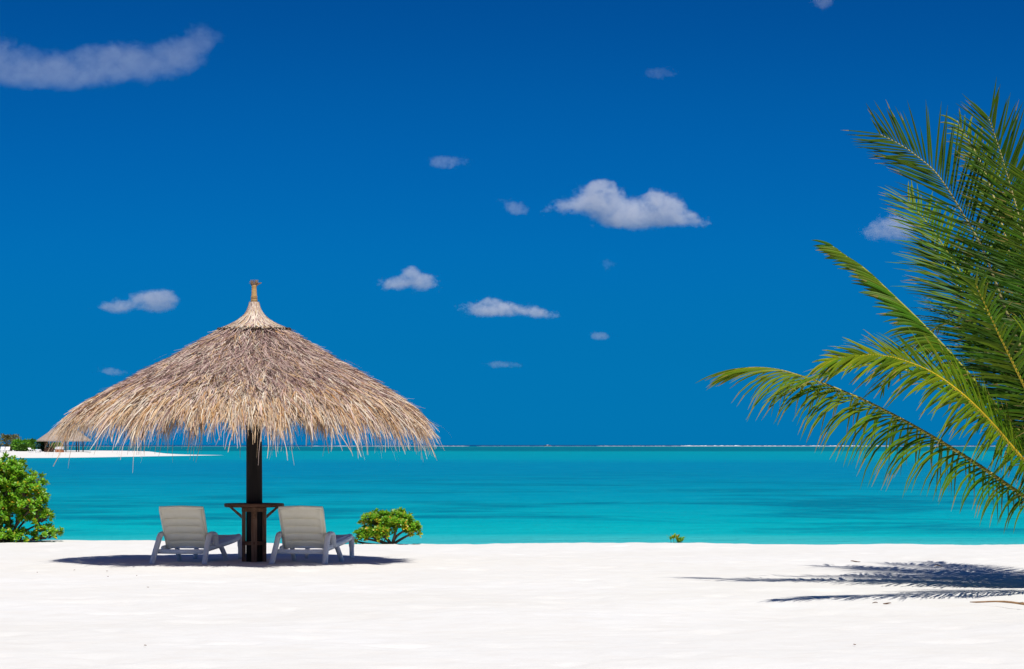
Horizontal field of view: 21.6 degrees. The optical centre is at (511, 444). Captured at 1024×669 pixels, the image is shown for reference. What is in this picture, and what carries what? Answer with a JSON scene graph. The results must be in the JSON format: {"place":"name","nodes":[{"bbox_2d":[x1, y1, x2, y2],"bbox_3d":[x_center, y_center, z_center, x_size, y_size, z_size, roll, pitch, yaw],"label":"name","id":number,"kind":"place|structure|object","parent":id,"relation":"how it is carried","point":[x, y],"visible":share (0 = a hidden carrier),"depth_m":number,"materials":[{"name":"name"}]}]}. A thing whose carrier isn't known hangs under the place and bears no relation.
{"place":"outdoors","nodes":[
{"label":"outdoors","id":0,"kind":"place"},
{"bbox_2d":[0,450,200,457],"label":"sandbar","id":1,"kind":"structure","parent":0,"point":[64,454],"depth_m":483.38,"materials":[{"name":"white sand"}]},
{"bbox_2d":[0,433,21,450],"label":"island shrub","id":2,"kind":"object","parent":1,"relation":"on","point":[10,437],"visible":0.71,"depth_m":511.30,"materials":[{"name":"green plant"}]},
{"bbox_2d":[11,438,30,450],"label":"island shrub","id":3,"kind":"object","parent":1,"relation":"on","point":[18,441],"visible":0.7,"depth_m":499.31,"materials":[{"name":"green plant"}]},
{"bbox_2d":[17,443,31,450],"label":"island shrub","id":4,"kind":"object","parent":1,"relation":"on","point":[21,447],"visible":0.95,"depth_m":493.01,"materials":[{"name":"green plant"}]},
{"bbox_2d":[26,438,38,450],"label":"island shrub","id":5,"kind":"object","parent":1,"relation":"on","point":[33,443],"visible":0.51,"depth_m":505.70,"materials":[{"name":"green plant"}]},
{"bbox_2d":[36,441,48,450],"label":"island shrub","id":6,"kind":"object","parent":1,"relation":"on","point":[41,444],"visible":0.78,"depth_m":490.98,"materials":[{"name":"green plant"}]},
{"bbox_2d":[44,448,53,451],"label":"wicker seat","id":7,"kind":"object","parent":1,"relation":"on","point":[47,449],"visible":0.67,"depth_m":480.50,"materials":[{"name":"brown wicker"}]},
{"bbox_2d":[50,442,63,449],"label":"island shrub","id":8,"kind":"object","parent":1,"relation":"on","point":[55,443],"visible":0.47,"depth_m":519.30,"materials":[{"name":"green plant"}]},
{"bbox_2d":[55,447,63,451],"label":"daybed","id":9,"kind":"object","parent":1,"relation":"on","point":[57,449],"visible":0.64,"depth_m":479.53,"materials":[{"name":"white fabric"}]},
{"bbox_2d":[37,427,91,451],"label":"pavilion","id":10,"kind":"structure","parent":1,"relation":"on","point":[45,438],"depth_m":485.31,"materials":[{"name":"beige wicker"}]},
{"bbox_2d":[0,540,1023,668],"bbox_3d":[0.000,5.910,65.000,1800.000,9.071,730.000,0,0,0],"label":"beach sand","id":11,"kind":"structure","parent":0,"point":[67,604],"depth_m":23.25,"materials":[{"name":"white sand"}]},
{"bbox_2d":[0,451,63,542],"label":"beach shrub","id":12,"kind":"object","parent":11,"relation":"on","point":[20,488],"visible":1,"depth_m":38.74,"materials":[{"name":"green plant"}]},
{"bbox_2d":[148,506,241,563],"bbox_3d":[-3.774,1.072,32.368,0.716,0.713,2.030,0,0,8],"label":"sun lounger","id":13,"kind":"object","parent":11,"relation":"on","point":[184,526],"visible":0.99,"depth_m":31.66,"materials":[{"name":"beige plastic"}]},
{"bbox_2d":[45,279,444,561],"bbox_3d":[-3.141,-0.132,31.990,4.856,3.684,4.820,0,0,0],"label":"thatched parasol","id":14,"kind":"object","parent":11,"relation":"on","point":[253,368],"visible":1,"depth_m":30.83,"materials":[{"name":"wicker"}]},
{"bbox_2d":[224,503,283,561],"bbox_3d":[-3.078,1.079,32.000,0.716,0.762,0.716,0,0,0],"label":"beach table","id":15,"kind":"object","parent":11,"relation":"on","point":[253,508],"visible":0.83,"depth_m":31.88,"materials":[{"name":"brown wood"}]},
{"bbox_2d":[268,506,353,563],"bbox_3d":[-2.381,1.072,32.370,0.716,0.713,2.030,0,0,7],"label":"sun lounger","id":16,"kind":"object","parent":11,"relation":"on","point":[303,527],"visible":1,"depth_m":31.66,"materials":[{"name":"white plastic"}]},
{"bbox_2d":[352,507,422,543],"bbox_3d":[-1.810,1.176,38.581,0.996,0.573,0.717,0,0,-21],"label":"beach shrub","id":17,"kind":"object","parent":11,"relation":"on","point":[383,524],"visible":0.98,"depth_m":38.45,"materials":[{"name":"green plant"}]},
{"bbox_2d":[668,533,686,542],"bbox_3d":[2.353,1.359,38.307,0.298,0.194,0.203,0,0,0],"label":"beach sprout","id":18,"kind":"object","parent":11,"relation":"on","point":[679,539],"visible":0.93,"depth_m":38.29,"materials":[{"name":"green plant"}]},
{"bbox_2d":[696,77,1023,532],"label":"coconut palm","id":19,"kind":"object","parent":11,"relation":"on","point":[996,339],"visible":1,"depth_m":26.53,"materials":[{"name":"green plant"}]},
{"bbox_2d":[971,601,1023,604],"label":"twig","id":20,"kind":"object","parent":11,"relation":"on","point":[1019,603],"visible":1,"depth_m":23.39,"materials":[{"name":"beige wood"}]},
{"bbox_2d":[0,445,1023,544],"bbox_3d":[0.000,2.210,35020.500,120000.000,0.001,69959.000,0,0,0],"label":"sea water","id":21,"kind":"structure","parent":0,"point":[730,494],"depth_m":124.25,"materials":[{"name":"teal liquid"}]},
{"bbox_2d":[0,0,1023,444],"label":"sky","id":22,"kind":"structure","parent":0,"point":[530,222],"materials":[{"name":"blue"}]}
]}

